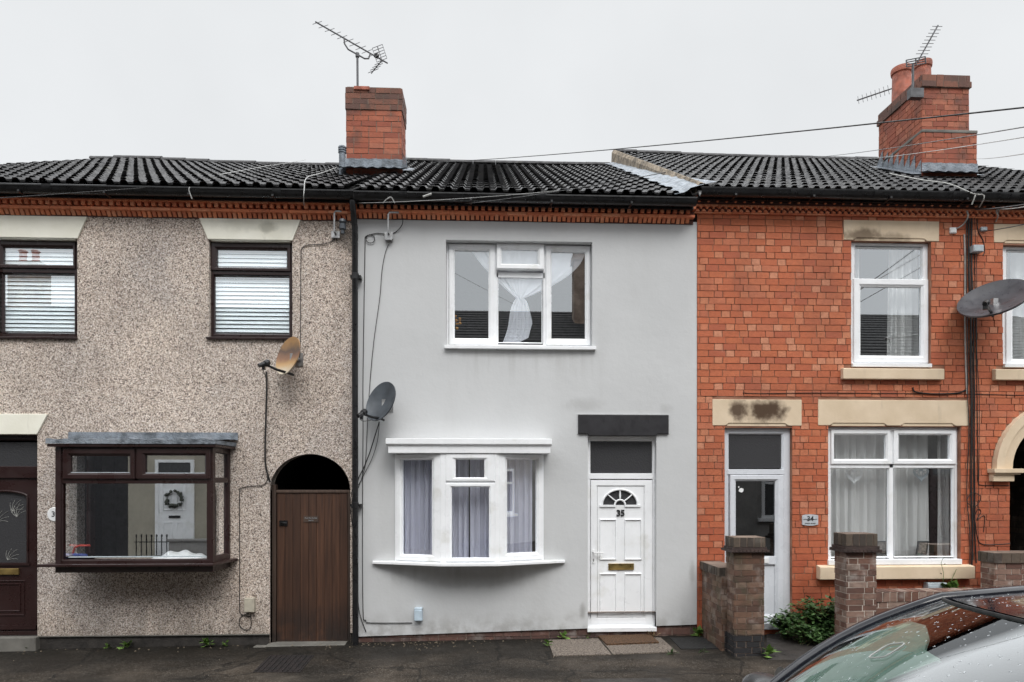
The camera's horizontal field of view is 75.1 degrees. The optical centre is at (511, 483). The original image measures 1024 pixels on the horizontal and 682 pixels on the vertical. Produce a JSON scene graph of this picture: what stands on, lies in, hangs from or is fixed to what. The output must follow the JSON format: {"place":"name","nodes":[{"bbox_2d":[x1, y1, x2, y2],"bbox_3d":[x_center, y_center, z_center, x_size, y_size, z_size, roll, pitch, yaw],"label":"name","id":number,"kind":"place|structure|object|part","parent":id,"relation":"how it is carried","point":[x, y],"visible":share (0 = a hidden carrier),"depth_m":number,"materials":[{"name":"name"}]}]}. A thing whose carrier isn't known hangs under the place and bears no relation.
{"place":"outdoors","nodes":[
{"label":"outdoors","id":0,"kind":"place"},
{"bbox_2d":[0,634,794,681],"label":"pavement","id":1,"kind":"structure","parent":0,"point":[512,660],"depth_m":7.15,"materials":[{"name":"asphalt"}]},
{"bbox_2d":[117,640,131,648],"bbox_3d":[-4.579,1.898,7.863,0.176,0.106,0.131,0,0,-3],"label":"weed","id":2,"kind":"object","parent":1,"relation":"on","point":[126,644],"visible":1,"depth_m":7.86,"materials":[{"name":"green plant"}]},
{"bbox_2d":[199,637,213,646],"bbox_3d":[-3.623,1.880,7.900,0.183,0.117,0.148,0,0,-27],"label":"weed","id":3,"kind":"object","parent":1,"relation":"on","point":[206,640],"visible":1,"depth_m":7.90,"materials":[{"name":"green plant"}]},
{"bbox_2d":[253,655,313,672],"bbox_3d":[-2.466,1.958,7.207,0.512,0.068,0.647,0,0,-3],"label":"manhole cover","id":4,"kind":"object","parent":1,"relation":"on","point":[283,663],"visible":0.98,"depth_m":7.16,"materials":[{"name":"metal"}]},
{"bbox_2d":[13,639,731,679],"bbox_3d":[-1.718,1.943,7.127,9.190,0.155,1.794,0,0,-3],"label":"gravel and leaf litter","id":5,"kind":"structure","parent":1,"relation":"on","point":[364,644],"depth_m":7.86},
{"bbox_2d":[558,631,569,638],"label":"weed","id":6,"kind":"object","parent":1,"relation":"on","point":[563,635],"visible":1,"depth_m":8.09,"materials":[{"name":"green plant"}]},
{"bbox_2d":[549,638,610,656],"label":"paving slab","id":7,"kind":"structure","parent":1,"relation":"on","point":[579,647],"depth_m":7.68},
{"bbox_2d":[581,678,671,681],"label":"tarmac patch","id":8,"kind":"object","parent":1,"relation":"on","point":[632,680],"visible":1,"depth_m":6.54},
{"bbox_2d":[601,637,676,654],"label":"paving slab","id":9,"kind":"structure","parent":1,"relation":"on","point":[662,646],"depth_m":7.62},
{"bbox_2d":[598,634,658,644],"bbox_3d":[1.392,1.890,7.972,0.660,0.078,0.393,0,0,-3],"label":"doormat","id":10,"kind":"object","parent":9,"relation":"on","point":[627,639],"visible":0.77,"depth_m":7.94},
{"bbox_2d":[670,637,717,648],"bbox_3d":[2.149,1.897,7.854,0.458,0.058,0.505,0,0,-3],"label":"inspection cover","id":11,"kind":"object","parent":1,"relation":"on","point":[691,642],"visible":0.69,"depth_m":7.82,"materials":[{"name":"grey metal"}]},
{"bbox_2d":[693,626,702,635],"bbox_3d":[2.296,1.803,8.166,0.230,0.142,0.119,0,0,8],"label":"weed","id":12,"kind":"object","parent":1,"relation":"on","point":[699,631],"visible":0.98,"depth_m":8.17,"materials":[{"name":"green plant"}]},
{"bbox_2d":[700,536,769,656],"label":"garden wall","id":13,"kind":"structure","parent":1,"relation":"on","point":[733,605],"depth_m":7.32,"materials":[{"name":"brick"}]},
{"bbox_2d":[829,532,978,644],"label":"garden wall","id":14,"kind":"structure","parent":1,"relation":"on","point":[859,596],"depth_m":7.38,"materials":[{"name":"brick"}]},
{"bbox_2d":[940,579,964,587],"bbox_3d":[5.425,1.283,8.184,0.267,0.215,0.223,0,0,29],"label":"weed","id":15,"kind":"object","parent":1,"relation":"on","point":[953,584],"visible":0.31,"depth_m":8.18,"materials":[{"name":"green plant"}]},
{"bbox_2d":[978,551,1023,587],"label":"garden wall","id":16,"kind":"structure","parent":1,"relation":"on","point":[1001,568],"depth_m":7.81,"materials":[{"name":"brick"}]},
{"bbox_2d":[0,0,1023,184],"label":"sky","id":17,"kind":"structure","parent":0,"point":[257,80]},
{"bbox_2d":[766,633,836,659],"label":"garden path","id":18,"kind":"structure","parent":0,"point":[790,649],"depth_m":7.63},
{"bbox_2d":[762,644,778,657],"bbox_3d":[2.815,1.815,7.255,0.208,0.143,0.131,0,0,-23],"label":"weed","id":19,"kind":"object","parent":18,"relation":"on","point":[769,650],"visible":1,"depth_m":7.27,"materials":[{"name":"green plant"}]},
{"bbox_2d":[764,608,811,639],"bbox_3d":[3.360,1.682,8.010,0.678,0.384,0.462,0,0,-3],"label":"shrub","id":20,"kind":"object","parent":18,"relation":"on","point":[779,620],"visible":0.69,"depth_m":7.95,"materials":[{"name":"green plant"}]},
{"bbox_2d":[783,616,834,644],"bbox_3d":[3.541,1.723,7.776,0.794,0.352,0.415,0,0,-3],"label":"shrub","id":21,"kind":"object","parent":18,"relation":"on","point":[812,633],"visible":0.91,"depth_m":7.73,"materials":[{"name":"green plant"}]},
{"bbox_2d":[786,595,834,637],"bbox_3d":[3.679,1.583,7.965,0.878,0.572,0.573,0,0,-3],"label":"shrub","id":22,"kind":"object","parent":18,"relation":"on","point":[817,615],"visible":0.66,"depth_m":7.86,"materials":[{"name":"green plant"}]},
{"bbox_2d":[742,585,1023,681],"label":"parked car","id":23,"kind":"object","parent":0,"point":[976,635],"visible":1,"depth_m":2.48,"materials":[{"name":"silver metal"}]},
{"bbox_2d":[793,621,940,681],"bbox_3d":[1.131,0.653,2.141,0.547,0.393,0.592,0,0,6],"label":"windscreen","id":24,"kind":"object","parent":23,"relation":"on","point":[853,662],"visible":0.96,"depth_m":2.03,"materials":[{"name":"glass"}]},
{"bbox_3d":[2.042,0.650,2.529,1.900,0.560,0.165,0,0,-2],"label":"side window","id":25,"kind":"part","parent":23,"relation":"part of","materials":[{"name":"glass"}]},
{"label":"ground","id":26,"kind":"structure","parent":0,"visible":0},
{"bbox_2d":[0,155,375,651],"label":"pebbledashed house","id":27,"kind":"structure","parent":26,"relation":"on","point":[152,373],"depth_m":7.94,"materials":[{"name":"grey stone"}]},
{"bbox_2d":[0,435,36,634],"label":"door","id":28,"kind":"structure","parent":27,"relation":"in","point":[18,460],"depth_m":7.94,"materials":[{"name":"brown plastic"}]},
{"bbox_2d":[0,240,77,339],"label":"window","id":29,"kind":"structure","parent":27,"relation":"in","point":[5,269],"depth_m":7.92,"materials":[{"name":"brown plastic"}]},
{"bbox_2d":[5,248,74,332],"bbox_3d":[-5.685,-2.348,8.007,0.884,1.091,0.085,0,0,-3],"label":"venetian blind","id":30,"kind":"object","parent":27,"relation":"attached to","point":[61,330],"visible":0.71,"depth_m":7.97,"materials":[{"name":"plastic"}]},
{"bbox_2d":[47,507,54,520],"bbox_3d":[-5.405,0.363,7.864,0.170,0.170,0.015,0,0,-3],"label":"number plate","id":31,"kind":"object","parent":27,"relation":"attached to","point":[51,514],"visible":0.63,"depth_m":7.86,"materials":[{"name":"white ceramic"}]},
{"bbox_2d":[73,553,87,556],"bbox_3d":[-4.942,0.820,7.606,0.222,0.044,0.090,0,0,18],"label":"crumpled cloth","id":32,"kind":"object","parent":27,"relation":"on","point":[78,555],"visible":0.78,"depth_m":7.58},
{"bbox_2d":[72,545,90,553],"bbox_3d":[-4.980,0.759,7.690,0.207,0.109,0.024,0,0,-3],"label":"strap","id":33,"kind":"object","parent":27,"relation":"attached to","point":[74,548],"visible":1,"depth_m":7.68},
{"bbox_2d":[102,456,130,557],"bbox_3d":[-5.170,0.290,8.708,0.297,1.419,0.150,0,0,-3],"label":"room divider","id":34,"kind":"object","parent":27,"relation":"attached to","point":[116,519],"visible":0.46,"depth_m":8.68,"materials":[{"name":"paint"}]},
{"bbox_2d":[37,432,237,572],"bbox_3d":[-4.252,0.193,7.651,1.987,1.603,0.548,0,0,-2],"label":"bay window","id":35,"kind":"structure","parent":27,"relation":"in","point":[136,445],"depth_m":7.45,"materials":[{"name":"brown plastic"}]},
{"bbox_2d":[0,171,333,197],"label":"overhead wire","id":36,"kind":"object","parent":27,"relation":"attached to","point":[124,189],"visible":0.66,"depth_m":7.20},
{"bbox_2d":[152,550,206,558],"bbox_3d":[-3.880,0.838,7.788,0.567,0.126,0.340,0,0,-3],"label":"folded blanket","id":37,"kind":"object","parent":27,"relation":"on","point":[181,553],"visible":0.7,"depth_m":7.69,"materials":[{"name":"white fabric"}]},
{"bbox_2d":[239,613,251,629],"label":"cable","id":38,"kind":"object","parent":27,"relation":"attached to","point":[239,621],"visible":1,"depth_m":7.95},
{"bbox_2d":[206,242,291,339],"bbox_3d":[-3.140,-2.314,8.018,1.014,1.181,0.165,0,0,-2],"label":"window","id":39,"kind":"structure","parent":27,"relation":"in","point":[235,272],"depth_m":8.02,"materials":[{"name":"brown plastic"}]},
{"bbox_2d":[244,597,255,612],"bbox_3d":[-3.125,1.446,7.934,0.120,0.170,0.075,0,0,-3],"label":"wall box","id":40,"kind":"object","parent":27,"relation":"attached to","point":[249,604],"visible":1,"depth_m":7.90,"materials":[{"name":"beige plastic"}]},
{"bbox_2d":[216,250,288,332],"bbox_3d":[-3.159,-2.356,8.117,0.939,1.106,0.085,0,0,-3],"label":"venetian blind","id":41,"kind":"object","parent":27,"relation":"attached to","point":[252,297],"visible":0.78,"depth_m":8.08,"materials":[{"name":"plastic"}]},
{"bbox_2d":[239,477,267,616],"bbox_3d":[-3.087,0.751,7.961,0.348,1.689,0.009,0,0,-3],"label":"cable","id":42,"kind":"object","parent":27,"relation":"attached to","point":[239,544],"visible":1,"depth_m":7.95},
{"bbox_2d":[219,160,302,174],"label":"cable","id":43,"kind":"object","parent":27,"relation":"attached to","point":[257,167],"visible":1,"depth_m":10.17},
{"bbox_2d":[264,371,270,481],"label":"cable","id":44,"kind":"object","parent":27,"relation":"attached to","point":[266,427],"visible":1,"depth_m":7.95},
{"bbox_2d":[258,337,302,375],"bbox_3d":[-2.684,-1.483,7.735,0.460,0.466,0.470,0,0,-13],"label":"satellite dish","id":45,"kind":"object","parent":27,"relation":"attached to","point":[288,359],"visible":1,"depth_m":7.77,"materials":[{"name":"brown metal"}]},
{"bbox_2d":[299,230,335,357],"bbox_3d":[-2.350,-2.256,7.993,0.465,1.582,0.009,0,0,-3],"label":"cable","id":46,"kind":"object","parent":27,"relation":"attached to","point":[300,292],"visible":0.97,"depth_m":7.98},
{"bbox_2d":[303,167,337,205],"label":"cable","id":47,"kind":"object","parent":27,"relation":"attached to","point":[313,175],"visible":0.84,"depth_m":8.11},
{"bbox_2d":[331,210,346,238],"bbox_3d":[-2.078,-3.092,7.941,0.229,0.290,0.129,0,0,41],"label":"cable bracket","id":48,"kind":"object","parent":27,"relation":"attached to","point":[342,228],"visible":1,"depth_m":7.90,"materials":[{"name":"metal"}]},
{"bbox_2d":[336,86,698,645],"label":"grey rendered house","id":49,"kind":"structure","parent":26,"relation":"on","point":[583,396],"depth_m":8.14,"materials":[{"name":"paint"}]},
{"bbox_2d":[314,21,387,85],"bbox_3d":[-2.464,-6.553,10.167,1.128,1.072,0.142,0,0,-3],"label":"tv aerial","id":50,"kind":"object","parent":49,"relation":"attached to","point":[375,55],"visible":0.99,"depth_m":10.16,"materials":[{"name":"metal"}]},
{"bbox_2d":[351,491,365,631],"bbox_3d":[-1.847,0.940,7.965,0.074,1.700,0.206,0,0,40],"label":"cable","id":51,"kind":"object","parent":49,"relation":"attached to","point":[355,546],"visible":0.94,"depth_m":7.89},
{"bbox_2d":[358,422,379,479],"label":"cable","id":52,"kind":"object","parent":49,"relation":"attached to","point":[370,451],"visible":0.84,"depth_m":8.00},
{"bbox_2d":[358,423,379,484],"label":"cable","id":53,"kind":"object","parent":49,"relation":"attached to","point":[372,456],"visible":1,"depth_m":8.01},
{"bbox_2d":[358,244,388,487],"bbox_3d":[-1.675,-1.403,8.023,0.380,2.968,0.008,0,0,-3],"label":"cable","id":54,"kind":"object","parent":49,"relation":"attached to","point":[372,355],"visible":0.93,"depth_m":8.02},
{"bbox_2d":[356,382,395,420],"bbox_3d":[-1.553,-0.962,7.758,0.421,0.477,0.568,0,0,-3],"label":"satellite dish","id":55,"kind":"object","parent":49,"relation":"attached to","point":[380,401],"visible":1,"depth_m":7.81,"materials":[{"name":"grey metal"}]},
{"bbox_2d":[362,219,411,622],"bbox_3d":[-1.505,-0.747,8.002,0.600,4.868,0.070,0,0,-3],"label":"cable","id":56,"kind":"object","parent":49,"relation":"attached to","point":[362,448],"visible":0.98,"depth_m":8.01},
{"bbox_2d":[385,211,398,241],"bbox_3d":[-1.448,-3.081,7.968,0.115,0.310,0.217,0,0,-36],"label":"cable bracket","id":57,"kind":"object","parent":49,"relation":"attached to","point":[388,236],"visible":1,"depth_m":7.98,"materials":[{"name":"metal"}]},
{"bbox_2d":[403,460,431,554],"bbox_3d":[-1.147,0.309,8.088,0.411,1.275,0.066,0,0,-3],"label":"net curtain","id":58,"kind":"object","parent":49,"relation":"hanging from","point":[417,506],"visible":0.78,"depth_m":8.09,"materials":[{"name":"fabric"}]},
{"bbox_2d":[414,607,422,620],"bbox_3d":[-1.126,1.573,8.021,0.098,0.160,0.075,0,0,-3],"label":"wall box","id":59,"kind":"object","parent":49,"relation":"attached to","point":[418,613],"visible":1,"depth_m":7.99,"materials":[{"name":"white plastic"}]},
{"bbox_2d":[455,315,460,329],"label":"dried flowers","id":60,"kind":"object","parent":49,"relation":"in","point":[456,320],"visible":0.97,"depth_m":8.38,"materials":[{"name":"orange plant"}]},
{"bbox_2d":[452,460,468,557],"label":"net curtain","id":61,"kind":"object","parent":49,"relation":"hanging from","point":[460,522],"visible":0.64,"depth_m":8.05,"materials":[{"name":"fabric"}]},
{"bbox_2d":[370,190,557,202],"bbox_3d":[-0.691,-2.998,6.976,2.808,0.611,0.006,0,0,37],"label":"overhead wire","id":62,"kind":"object","parent":49,"relation":"attached to","point":[463,198],"visible":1,"depth_m":6.82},
{"bbox_2d":[372,438,564,566],"bbox_3d":[-0.512,0.223,7.936,2.328,1.501,0.371,0,0,-2],"label":"bow window","id":63,"kind":"structure","parent":49,"relation":"in","point":[443,453],"depth_m":7.84,"materials":[{"name":"white plastic"}]},
{"bbox_2d":[470,460,488,557],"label":"net curtain","id":64,"kind":"object","parent":49,"relation":"hanging from","point":[479,521],"visible":0.73,"depth_m":8.06,"materials":[{"name":"fabric"}]},
{"bbox_2d":[473,251,519,341],"bbox_3d":[-0.208,-2.340,8.254,0.626,1.189,0.018,0,0,-3],"label":"swag curtain","id":65,"kind":"object","parent":49,"relation":"hanging from","point":[512,286],"visible":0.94,"depth_m":8.26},
{"bbox_2d":[507,459,531,552],"bbox_3d":[0.078,0.309,8.141,0.336,1.275,0.066,0,0,-3],"label":"net curtain","id":66,"kind":"object","parent":49,"relation":"hanging from","point":[519,505],"visible":0.78,"depth_m":8.14,"materials":[{"name":"fabric"}]},
{"bbox_2d":[444,243,595,349],"bbox_3d":[0.100,-2.295,8.177,1.843,1.327,0.230,0,0,-2],"label":"window","id":67,"kind":"structure","parent":49,"relation":"in","point":[494,251],"depth_m":8.19,"materials":[{"name":"white plastic"}]},
{"bbox_2d":[518,251,584,341],"bbox_3d":[0.493,-2.340,8.284,0.843,1.189,0.018,0,0,-3],"label":"swag curtain","id":68,"kind":"object","parent":49,"relation":"hanging from","point":[564,265],"visible":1,"depth_m":8.28,"materials":[{"name":"fabric"}]},
{"bbox_2d":[466,172,665,203],"bbox_3d":[0.284,-2.814,6.418,0.006,0.999,3.397,0,0,-30],"label":"overhead wire","id":69,"kind":"object","parent":49,"relation":"attached to","point":[570,189],"visible":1,"depth_m":5.94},
{"bbox_2d":[587,437,656,631],"bbox_3d":[1.349,0.619,8.235,0.857,2.395,0.153,0,0,-2],"label":"door","id":70,"kind":"structure","parent":49,"relation":"in","point":[621,513],"depth_m":8.25,"materials":[{"name":"white plastic"}]},
{"bbox_2d":[430,107,1023,162],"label":"overhead wire","id":71,"kind":"object","parent":49,"relation":"attached to","point":[781,132],"visible":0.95,"depth_m":5.62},
{"bbox_2d":[605,57,1023,635],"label":"red brick house","id":72,"kind":"structure","parent":26,"relation":"on","point":[787,302],"depth_m":8.30,"materials":[{"name":"brick"}]},
{"bbox_2d":[724,428,789,629],"bbox_3d":[3.048,0.555,8.288,0.861,2.492,0.155,0,0,-2],"label":"door","id":73,"kind":"structure","parent":72,"relation":"in","point":[755,505],"depth_m":8.31,"materials":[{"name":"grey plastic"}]},
{"bbox_2d":[802,514,817,525],"bbox_3d":[3.695,0.451,8.251,0.201,0.140,0.021,0,0,-3],"label":"number plate","id":74,"kind":"object","parent":72,"relation":"attached to","point":[809,519],"visible":1,"depth_m":8.24,"materials":[{"name":"plastic"}]},
{"bbox_2d":[831,435,848,558],"bbox_3d":[4.190,0.154,8.561,0.267,1.710,0.078,0,0,-3],"label":"long curtain","id":75,"kind":"object","parent":72,"relation":"hanging from","point":[839,500],"visible":0.51,"depth_m":8.55,"materials":[{"name":"fabric"}]},
{"bbox_2d":[845,469,862,483],"bbox_3d":[4.351,-0.100,8.468,0.234,0.229,0.016,0,0,-3],"label":"wicker heart","id":76,"kind":"object","parent":72,"relation":"hanging from","point":[853,480],"visible":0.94,"depth_m":8.46,"materials":[{"name":"white wicker"}]},
{"bbox_2d":[855,249,858,278],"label":"long curtain","id":77,"kind":"object","parent":72,"relation":"hanging from","point":[856,263],"visible":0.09,"depth_m":8.55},
{"bbox_2d":[848,435,885,555],"bbox_3d":[4.582,0.154,8.578,0.503,1.710,0.078,0,0,-3],"label":"long curtain","id":78,"kind":"object","parent":72,"relation":"hanging from","point":[867,501],"visible":0.63,"depth_m":8.58,"materials":[{"name":"fabric"}]},
{"bbox_2d":[857,85,891,102],"bbox_3d":[6.109,-6.404,10.950,0.891,0.366,0.084,0,0,-3],"label":"tv aerial","id":79,"kind":"object","parent":72,"relation":"attached to","point":[888,89],"visible":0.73,"depth_m":10.94,"materials":[{"name":"metal"}]},
{"bbox_2d":[876,541,886,554],"bbox_3d":[4.705,0.817,8.472,0.188,0.170,0.058,0,0,-3],"label":"picture frame","id":80,"kind":"object","parent":72,"relation":"on","point":[882,545],"visible":0.73,"depth_m":8.47,"materials":[{"name":"black"}]},
{"bbox_2d":[743,392,1023,395],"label":"cable","id":81,"kind":"object","parent":72,"relation":"attached to","point":[876,393],"visible":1,"depth_m":8.29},
{"bbox_2d":[851,243,931,367],"bbox_3d":[4.732,-2.237,8.359,1.020,1.571,0.160,0,0,-2],"label":"window","id":82,"kind":"structure","parent":72,"relation":"in","point":[857,360],"depth_m":8.36,"materials":[{"name":"white plastic"}]},
{"bbox_2d":[827,427,961,564],"bbox_3d":[4.771,0.150,8.359,1.710,1.717,0.165,0,0,-2],"label":"window","id":83,"kind":"structure","parent":72,"relation":"in","point":[890,461],"depth_m":8.37,"materials":[{"name":"white plastic"}]},
{"bbox_2d":[887,250,918,355],"bbox_3d":[5.056,-2.296,8.589,0.421,1.535,0.083,0,0,-3],"label":"long curtain","id":84,"kind":"object","parent":72,"relation":"hanging from","point":[902,327],"visible":0.78,"depth_m":8.59,"materials":[{"name":"fabric"}]},
{"bbox_2d":[893,435,928,557],"bbox_3d":[5.143,0.154,8.602,0.513,1.710,0.078,0,0,-3],"label":"long curtain","id":85,"kind":"object","parent":72,"relation":"hanging from","point":[911,517],"visible":0.71,"depth_m":8.60,"materials":[{"name":"fabric"}]},
{"bbox_2d":[808,126,1023,157],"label":"overhead wire","id":86,"kind":"object","parent":72,"relation":"attached to","point":[933,141],"visible":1,"depth_m":5.26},
{"bbox_2d":[913,468,928,481],"bbox_3d":[5.228,-0.116,8.506,0.214,0.199,0.016,0,0,-3],"label":"wicker heart","id":87,"kind":"object","parent":72,"relation":"hanging from","point":[920,478],"visible":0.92,"depth_m":8.50,"materials":[{"name":"grey wicker"}]},
{"bbox_2d":[915,541,928,554],"bbox_3d":[5.236,0.819,8.495,0.196,0.170,0.058,0,0,-3],"label":"picture frame","id":88,"kind":"object","parent":72,"relation":"on","point":[922,548],"visible":1,"depth_m":8.49,"materials":[{"name":"black"}]},
{"bbox_2d":[906,25,941,100],"bbox_3d":[6.083,-6.225,9.823,0.578,1.092,0.099,0,0,-3],"label":"tv aerial","id":89,"kind":"object","parent":72,"relation":"attached to","point":[915,94],"visible":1,"depth_m":9.80,"materials":[{"name":"metal"}]},
{"bbox_2d":[923,582,946,587],"bbox_3d":[5.267,1.283,8.285,0.241,0.108,0.105,0,0,-3],"label":"wall box","id":90,"kind":"object","parent":72,"relation":"attached to","point":[931,585],"visible":0.5,"depth_m":8.24,"materials":[{"name":"grey plastic"}]},
{"bbox_2d":[889,173,984,207],"bbox_3d":[5.419,-3.887,8.689,0.290,1.010,1.440,0,0,-17],"label":"cable","id":91,"kind":"object","parent":72,"relation":"attached to","point":[945,183],"visible":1,"depth_m":8.28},
{"bbox_2d":[850,137,1023,159],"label":"overhead wire","id":92,"kind":"object","parent":72,"relation":"attached to","point":[951,148],"visible":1,"depth_m":5.34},
{"bbox_2d":[912,387,965,394],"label":"cable","id":93,"kind":"object","parent":72,"relation":"attached to","point":[937,393],"visible":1,"depth_m":8.31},
{"bbox_2d":[937,435,949,557],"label":"long curtain","id":94,"kind":"object","parent":72,"relation":"hanging from","point":[943,539],"visible":0.81,"depth_m":8.62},
{"bbox_2d":[949,227,956,233],"bbox_3d":[5.519,-3.167,8.331,0.086,0.077,0.035,0,0,-3],"label":"wall box","id":95,"kind":"object","parent":72,"relation":"attached to","point":[952,230],"visible":1,"depth_m":8.32,"materials":[{"name":"white plastic"}]},
{"bbox_2d":[956,210,968,228],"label":"cable","id":96,"kind":"object","parent":72,"relation":"attached to","point":[965,220],"visible":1,"depth_m":8.25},
{"bbox_2d":[963,234,966,393],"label":"cable","id":97,"kind":"object","parent":72,"relation":"attached to","point":[964,316],"visible":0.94,"depth_m":8.33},
{"bbox_2d":[966,221,970,564],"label":"cable","id":98,"kind":"object","parent":72,"relation":"attached to","point":[967,402],"visible":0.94,"depth_m":8.32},
{"bbox_2d":[968,214,972,564],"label":"cable","id":99,"kind":"object","parent":72,"relation":"attached to","point":[970,395],"visible":0.88,"depth_m":8.33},
{"bbox_2d":[971,218,973,520],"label":"cable","id":100,"kind":"object","parent":72,"relation":"attached to","point":[972,386],"visible":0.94,"depth_m":8.33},
{"bbox_2d":[972,218,976,562],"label":"cable","id":101,"kind":"object","parent":72,"relation":"attached to","point":[974,421],"visible":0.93,"depth_m":8.34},
{"bbox_2d":[974,218,979,550],"bbox_3d":[5.821,-1.256,8.334,0.073,4.244,0.008,0,0,-3],"label":"cable","id":102,"kind":"object","parent":72,"relation":"attached to","point":[978,383],"visible":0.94,"depth_m":8.33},
{"bbox_2d":[970,245,983,253],"bbox_3d":[5.801,-2.927,8.313,0.131,0.089,0.095,0,0,-3],"label":"wall box","id":103,"kind":"object","parent":72,"relation":"attached to","point":[977,249],"visible":1,"depth_m":8.27,"materials":[{"name":"grey plastic"}]},
{"bbox_2d":[977,219,984,255],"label":"cable","id":104,"kind":"object","parent":72,"relation":"attached to","point":[981,237],"visible":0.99,"depth_m":8.35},
{"bbox_2d":[979,227,986,231],"bbox_3d":[5.910,-3.189,8.343,0.079,0.051,0.045,0,0,-3],"label":"wall box","id":105,"kind":"object","parent":72,"relation":"attached to","point":[982,229],"visible":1,"depth_m":8.33,"materials":[{"name":"grey plastic"}]},
{"bbox_2d":[985,224,1023,231],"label":"overhead wire","id":106,"kind":"object","parent":105,"relation":"attached to","point":[1006,227],"visible":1,"depth_m":7.38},
{"bbox_2d":[957,279,1023,317],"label":"satellite dish","id":107,"kind":"object","parent":72,"relation":"attached to","point":[992,299],"visible":1,"depth_m":8.05,"materials":[{"name":"grey metal"}]},
{"bbox_2d":[974,254,1008,485],"bbox_3d":[6.022,-1.478,8.359,0.457,3.016,0.010,0,0,-3],"label":"cable","id":108,"kind":"object","parent":72,"relation":"attached to","point":[976,391],"visible":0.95,"depth_m":8.35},
{"bbox_2d":[975,522,1010,544],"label":"cable","id":109,"kind":"object","parent":72,"relation":"attached to","point":[988,544],"visible":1,"depth_m":8.35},
{"bbox_2d":[975,204,1023,209],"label":"overhead wire","id":110,"kind":"object","parent":72,"relation":"attached to","point":[1000,207],"visible":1,"depth_m":7.48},
{"bbox_2d":[977,153,1023,158],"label":"overhead wire","id":111,"kind":"object","parent":72,"relation":"attached to","point":[1003,156],"visible":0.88,"depth_m":6.31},
{"bbox_2d":[1002,247,1023,367],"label":"window","id":112,"kind":"structure","parent":72,"relation":"in","point":[1008,362],"depth_m":8.43,"materials":[{"name":"white plastic"}]},
{"bbox_2d":[1010,253,1023,358],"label":"long curtain","id":113,"kind":"object","parent":72,"relation":"hanging from","point":[1016,265],"visible":0.61,"depth_m":8.66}
]}

